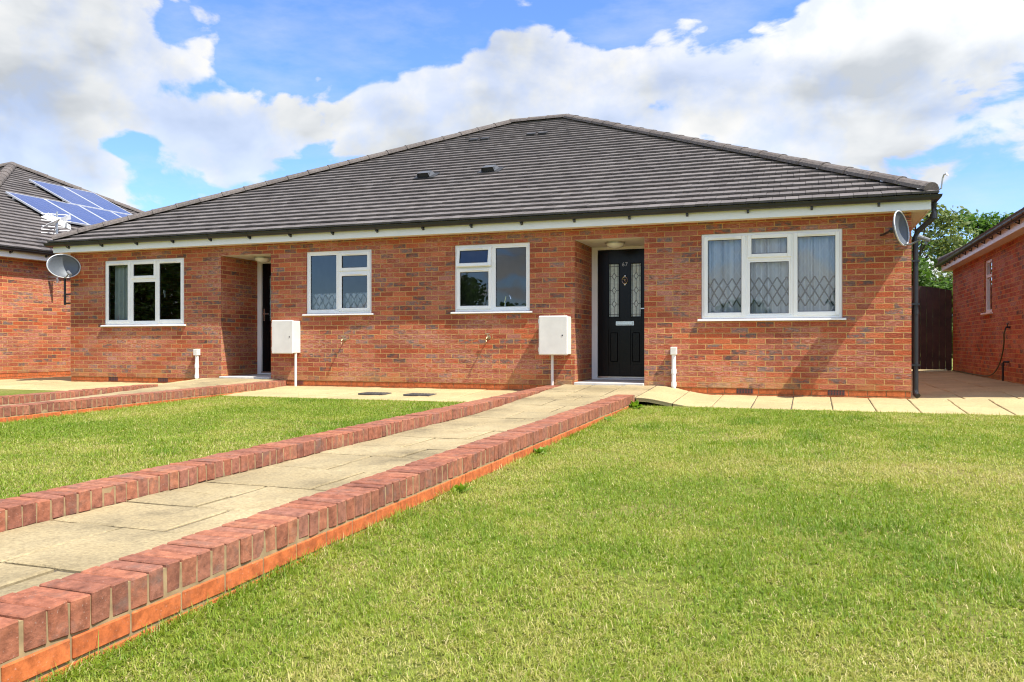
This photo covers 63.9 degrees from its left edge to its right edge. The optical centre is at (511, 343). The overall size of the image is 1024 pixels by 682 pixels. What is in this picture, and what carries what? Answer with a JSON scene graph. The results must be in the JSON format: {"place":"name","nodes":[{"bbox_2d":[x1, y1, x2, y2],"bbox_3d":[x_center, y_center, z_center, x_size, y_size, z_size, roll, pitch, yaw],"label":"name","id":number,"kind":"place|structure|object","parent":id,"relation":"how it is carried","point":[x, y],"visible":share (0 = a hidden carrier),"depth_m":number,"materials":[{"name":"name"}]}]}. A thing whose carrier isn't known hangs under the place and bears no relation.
{"place":"outdoors","nodes":[
{"label":"outdoors","id":0,"kind":"place"},
{"bbox_2d":[2,376,71,380],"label":"terrace","id":1,"kind":"structure","parent":0,"point":[66,378],"depth_m":16.02,"materials":[{"name":"beige concrete"}]},
{"bbox_2d":[0,387,193,405],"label":"path","id":2,"kind":"structure","parent":0,"point":[152,389],"depth_m":11.91,"materials":[{"name":"beige concrete"}]},
{"bbox_2d":[0,378,206,390],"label":"terrace","id":3,"kind":"structure","parent":0,"point":[40,385],"depth_m":14.40,"materials":[{"name":"beige concrete"}]},
{"bbox_2d":[0,394,472,498],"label":"grass","id":4,"kind":"structure","parent":0,"point":[171,442],"depth_m":7.96,"materials":[{"name":"green plant"}]},
{"bbox_2d":[0,395,606,596],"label":"path","id":5,"kind":"structure","parent":0,"point":[36,554],"depth_m":4.30,"materials":[{"name":"beige concrete"}]},
{"bbox_2d":[224,386,518,401],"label":"terrace","id":6,"kind":"structure","parent":0,"point":[441,395],"depth_m":12.09,"materials":[{"name":"beige concrete"}]},
{"bbox_2d":[358,392,391,394],"bbox_3d":[-1.995,0.729,11.947,0.400,0.026,0.280,0,0,20],"label":"drain cover","id":7,"kind":"object","parent":6,"relation":"on","point":[374,393],"visible":0.99,"depth_m":11.85,"materials":[{"name":"metal"}]},
{"bbox_2d":[403,393,435,395],"bbox_3d":[-1.309,0.729,11.698,0.400,0.026,0.280,0,0,20],"label":"drain cover","id":8,"kind":"object","parent":6,"relation":"on","point":[419,394],"visible":0.99,"depth_m":11.60,"materials":[{"name":"metal"}]},
{"bbox_2d":[0,345,1023,681],"bbox_3d":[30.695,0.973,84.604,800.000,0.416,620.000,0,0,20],"label":"ground","id":9,"kind":"structure","parent":0,"point":[992,619],"depth_m":3.20,"materials":[{"name":"green plant"}]},
{"bbox_2d":[0,162,144,379],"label":"brick bungalow","id":10,"kind":"object","parent":9,"relation":"on","point":[35,326],"visible":0.25,"depth_m":16.90,"materials":[{"name":"red brick"}]},
{"bbox_2d":[5,192,88,225],"bbox_3d":[-11.076,-3.203,19.582,1.509,0.763,1.064,0,0,20],"label":"solar panel","id":11,"kind":"object","parent":10,"relation":"attached to","point":[40,205],"visible":0.79,"depth_m":19.56,"materials":[{"name":"glass"}]},
{"bbox_2d":[41,212,70,282],"bbox_3d":[-9.316,-1.985,16.837,0.545,1.470,0.900,0,0,-33],"label":"tv antenna","id":12,"kind":"object","parent":10,"relation":"attached to","point":[62,221],"visible":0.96,"depth_m":16.95,"materials":[{"name":"metal"}]},
{"bbox_2d":[28,179,103,209],"bbox_3d":[-11.870,-3.949,21.880,1.509,0.763,1.084,0,0,20],"label":"solar panel","id":13,"kind":"object","parent":10,"relation":"attached to","point":[65,195],"visible":0.94,"depth_m":21.79,"materials":[{"name":"glass"}]},
{"bbox_2d":[45,199,104,224],"bbox_3d":[-10.725,-3.203,20.550,1.509,0.763,1.064,0,0,20],"label":"solar panel","id":14,"kind":"object","parent":10,"relation":"attached to","point":[83,214],"visible":0.57,"depth_m":20.54,"materials":[{"name":"glass"}]},
{"bbox_2d":[63,186,132,214],"bbox_3d":[-11.512,-3.949,22.867,1.509,0.763,1.084,0,0,20],"label":"solar panel","id":15,"kind":"object","parent":10,"relation":"attached to","point":[99,201],"visible":0.79,"depth_m":22.86,"materials":[{"name":"glass"}]},
{"bbox_2d":[79,205,120,220],"bbox_3d":[-10.374,-3.203,21.518,1.509,0.763,1.064,0,0,20],"label":"solar panel","id":16,"kind":"object","parent":10,"relation":"attached to","point":[105,215],"visible":0.42,"depth_m":21.55,"materials":[{"name":"glass"}]},
{"bbox_2d":[111,211,127,216],"bbox_3d":[-10.023,-3.203,22.486,1.509,0.763,1.064,0,0,20],"label":"solar panel","id":17,"kind":"object","parent":10,"relation":"attached to","point":[120,214],"visible":0.18,"depth_m":22.42,"materials":[{"name":"glass"}]},
{"bbox_2d":[0,384,157,404],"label":"brick wall","id":18,"kind":"structure","parent":9,"relation":"on","point":[24,398],"depth_m":11.07,"materials":[{"name":"red brick"}]},
{"bbox_2d":[0,380,285,422],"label":"brick wall","id":19,"kind":"structure","parent":9,"relation":"on","point":[17,412],"depth_m":10.26,"materials":[{"name":"red brick"}]},
{"bbox_2d":[158,378,277,387],"bbox_3d":[-4.779,0.654,13.224,1.343,0.127,1.492,0,0,20],"label":"landing","id":20,"kind":"object","parent":9,"relation":"on","point":[210,382],"visible":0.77,"depth_m":13.26,"materials":[{"name":"beige concrete"}]},
{"bbox_2d":[0,385,560,531],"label":"brick wall","id":21,"kind":"structure","parent":9,"relation":"on","point":[30,508],"depth_m":4.93,"materials":[{"name":"red brick"}]},
{"bbox_2d":[0,394,634,681],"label":"brick wall","id":22,"kind":"structure","parent":9,"relation":"on","point":[60,623],"depth_m":3.03,"materials":[{"name":"red brick"}]},
{"bbox_2d":[451,483,475,493],"bbox_3d":[-0.305,0.861,4.898,0.166,0.069,0.150,0,0,6],"label":"weed","id":23,"kind":"object","parent":9,"relation":"on","point":[461,487],"visible":0.69,"depth_m":4.89,"materials":[{"name":"green plant"}]},
{"bbox_2d":[44,114,947,398],"bbox_3d":[0.631,-2.197,18.827,14.820,6.034,13.464,0,0,20],"label":"brick bungalow","id":24,"kind":"object","parent":9,"relation":"on","point":[436,250],"visible":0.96,"depth_m":12.81,"materials":[{"name":"red brick"}]},
{"bbox_2d":[46,254,80,304],"bbox_3d":[-8.157,-1.155,15.075,0.454,0.951,0.728,0,0,-4],"label":"satellite dish","id":25,"kind":"object","parent":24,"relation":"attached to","point":[64,266],"visible":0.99,"depth_m":15.00,"materials":[{"name":"grey metal"}]},
{"bbox_2d":[115,265,127,319],"bbox_3d":[-7.082,-0.912,15.037,0.447,1.145,0.060,0,0,20],"label":"curtain","id":26,"kind":"object","parent":24,"relation":"hanging from","point":[121,291],"visible":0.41,"depth_m":15.07,"materials":[{"name":"white fabric"}]},
{"bbox_2d":[100,258,185,326],"bbox_3d":[-6.573,-0.905,14.725,1.900,1.200,0.193,0,0,20],"label":"window","id":27,"kind":"structure","parent":24,"relation":"in","point":[132,279],"depth_m":14.72,"materials":[{"name":"white plastic"}]},
{"bbox_2d":[193,349,199,378],"bbox_3d":[-5.458,0.410,14.219,0.084,0.620,0.089,0,0,20],"label":"service pipe","id":28,"kind":"object","parent":24,"relation":"attached to","point":[196,352],"visible":0.91,"depth_m":14.19,"materials":[{"name":"white plastic"}]},
{"bbox_2d":[254,256,270,262],"bbox_3d":[-4.354,-1.457,14.345,0.300,0.092,0.300,0,0,20],"label":"porch lamp","id":29,"kind":"object","parent":24,"relation":"attached to","point":[262,259],"visible":0.96,"depth_m":14.25,"materials":[{"name":"glass"}]},
{"bbox_2d":[262,263,270,370],"bbox_3d":[-4.174,-0.471,14.873,0.830,1.968,0.095,0,0,20],"label":"door","id":30,"kind":"structure","parent":24,"relation":"in","point":[266,313],"depth_m":14.98,"materials":[{"name":"black wood"}]},
{"bbox_2d":[271,320,299,385],"bbox_3d":[-3.721,0.165,13.512,0.433,1.090,0.233,0,0,20],"label":"meter box","id":31,"kind":"object","parent":24,"relation":"attached to","point":[285,336],"visible":1,"depth_m":13.42,"materials":[{"name":"plastic"}]},
{"bbox_2d":[302,249,373,315],"bbox_3d":[-2.808,-0.980,13.330,1.310,1.050,0.138,0,0,20],"label":"window","id":32,"kind":"structure","parent":24,"relation":"in","point":[341,272],"depth_m":13.30,"materials":[{"name":"white plastic"}]},
{"bbox_2d":[312,293,366,308],"bbox_3d":[-2.778,-0.660,13.422,1.162,0.320,0.028,0,0,20],"label":"net curtain","id":33,"kind":"object","parent":24,"relation":"hanging from","point":[331,301],"visible":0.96,"depth_m":13.46,"materials":[{"name":"white fabric"}]},
{"bbox_2d":[451,242,532,313],"bbox_3d":[-0.302,-0.980,12.421,1.310,1.050,0.138,0,0,20],"label":"window","id":34,"kind":"structure","parent":24,"relation":"in","point":[490,266],"depth_m":12.42,"materials":[{"name":"white plastic"}]},
{"bbox_2d":[538,315,570,384],"bbox_3d":[0.622,0.140,11.936,0.453,1.080,0.233,0,0,20],"label":"meter box","id":35,"kind":"object","parent":24,"relation":"attached to","point":[554,335],"visible":0.94,"depth_m":11.84,"materials":[{"name":"plastic"}]},
{"bbox_2d":[605,241,624,248],"bbox_3d":[1.536,-1.457,12.208,0.300,0.092,0.300,0,0,20],"label":"porch lamp","id":36,"kind":"object","parent":24,"relation":"attached to","point":[614,244],"visible":1,"depth_m":12.11,"materials":[{"name":"glass"}]},
{"bbox_2d":[598,249,643,376],"bbox_3d":[1.735,-0.471,12.729,0.830,1.968,0.095,0,0,20],"label":"door","id":37,"kind":"structure","parent":24,"relation":"in","point":[620,272],"depth_m":12.75,"materials":[{"name":"black plastic"}]},
{"bbox_2d":[670,347,676,387],"bbox_3d":[2.250,0.385,11.422,0.084,0.670,0.089,0,0,20],"label":"service pipe","id":38,"kind":"object","parent":24,"relation":"attached to","point":[673,351],"visible":0.91,"depth_m":11.39,"materials":[{"name":"white plastic"}]},
{"bbox_2d":[709,236,834,312],"bbox_3d":[3.514,-0.917,11.166,1.757,1.135,0.068,0,0,20],"label":"net curtain","id":39,"kind":"object","parent":24,"relation":"hanging from","point":[816,256],"visible":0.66,"depth_m":11.14,"materials":[{"name":"fabric"}]},
{"bbox_2d":[698,228,845,320],"bbox_3d":[3.472,-0.905,11.051,1.900,1.200,0.138,0,0,20],"label":"window","id":40,"kind":"structure","parent":24,"relation":"in","point":[791,256],"depth_m":11.03,"materials":[{"name":"white plastic"}]},
{"bbox_2d":[880,210,930,245],"bbox_3d":[4.894,-1.422,10.209,0.447,0.448,0.632,0,0,10],"label":"satellite dish","id":41,"kind":"object","parent":24,"relation":"attached to","point":[899,228],"visible":1,"depth_m":10.25,"materials":[{"name":"grey metal"}]},
{"bbox_2d":[534,445,547,453],"bbox_3d":[0.239,0.828,6.395,0.169,0.064,0.166,0,0,-14],"label":"weed","id":42,"kind":"object","parent":9,"relation":"on","point":[540,450],"visible":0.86,"depth_m":6.40,"materials":[{"name":"green plant"}]},
{"bbox_2d":[534,384,655,400],"bbox_3d":[1.142,0.653,11.075,1.343,0.128,1.492,0,0,20],"label":"landing","id":43,"kind":"object","parent":9,"relation":"on","point":[591,390],"visible":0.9,"depth_m":10.99,"materials":[{"name":"beige concrete"}]},
{"bbox_2d":[603,416,615,420],"bbox_3d":[0.999,0.778,8.482,0.174,0.063,0.163,0,0,31],"label":"weed","id":44,"kind":"object","parent":9,"relation":"on","point":[608,418],"visible":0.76,"depth_m":8.48,"materials":[{"name":"green plant"}]},
{"bbox_2d":[629,399,642,407],"bbox_3d":[1.463,0.722,9.836,0.292,0.112,0.319,0,0,20],"label":"weed","id":45,"kind":"object","parent":9,"relation":"on","point":[634,404],"visible":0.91,"depth_m":9.79,"materials":[{"name":"green plant"}]},
{"bbox_2d":[911,286,951,370],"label":"garden gate","id":46,"kind":"structure","parent":9,"relation":"on","point":[935,328],"depth_m":18.74,"materials":[{"name":"brown wood"}]},
{"bbox_2d":[911,254,952,366],"bbox_3d":[10.857,-0.725,21.670,3.807,3.273,3.907,0,0,20],"label":"shrub","id":47,"kind":"object","parent":9,"relation":"on","point":[924,272],"visible":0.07,"depth_m":21.61,"materials":[{"name":"green plant"}]},
{"bbox_2d":[911,203,978,283],"bbox_3d":[12.546,-2.057,24.844,3.495,5.936,3.103,0,0,-6],"label":"garden tree","id":48,"kind":"object","parent":9,"relation":"on","point":[945,243],"visible":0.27,"depth_m":24.08,"materials":[{"name":"green plant"}]},
{"bbox_2d":[918,208,1013,272],"bbox_3d":[15.293,-1.704,26.953,3.215,5.236,3.433,0,0,-9],"label":"garden tree","id":49,"kind":"object","parent":9,"relation":"on","point":[983,223],"visible":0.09,"depth_m":26.26,"materials":[{"name":"green plant"}]},
{"bbox_2d":[936,207,1023,384],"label":"brick bungalow","id":50,"kind":"object","parent":9,"relation":"on","point":[986,267],"visible":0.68,"depth_m":14.49,"materials":[{"name":"red brick"}]},
{"bbox_2d":[980,259,992,314],"bbox_3d":[8.634,-1.023,14.856,0.140,0.995,0.820,0,0,20],"label":"window","id":51,"kind":"structure","parent":50,"relation":"in","point":[988,263],"depth_m":15.03,"materials":[{"name":"white plastic"}]},
{"bbox_2d":[1001,361,1009,380],"bbox_3d":[7.999,0.447,13.310,0.048,0.327,0.133,0,0,-25],"label":"waste pipe","id":52,"kind":"object","parent":50,"relation":"attached to","point":[1003,363],"visible":1,"depth_m":13.34,"materials":[{"name":"black plastic"}]},
{"bbox_2d":[0,0,1023,279],"label":"sky","id":53,"kind":"structure","parent":0,"point":[144,105],"materials":[{"name":"blue"}]},
{"bbox_2d":[636,386,1023,415],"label":"paved path","id":54,"kind":"structure","parent":0,"point":[667,396],"depth_m":10.03,"materials":[{"name":"beige concrete"}]},
{"bbox_2d":[910,367,1023,399],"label":"terrace","id":55,"kind":"structure","parent":0,"point":[941,384],"depth_m":12.31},
{"bbox_3d":[7.976,-0.273,13.222,0.084,0.112,0.100,0,0,20],"label":"garden tap","id":56,"kind":"object","parent":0,"visible":0},
{"bbox_2d":[952,330,1005,376],"bbox_3d":[8.785,0.190,15.557,0.061,0.827,4.961,0,0,20],"label":"hose","id":57,"kind":"object","parent":56,"relation":"hanging from","point":[998,364],"visible":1,"depth_m":13.83,"materials":[{"name":"rubber"}]}
]}

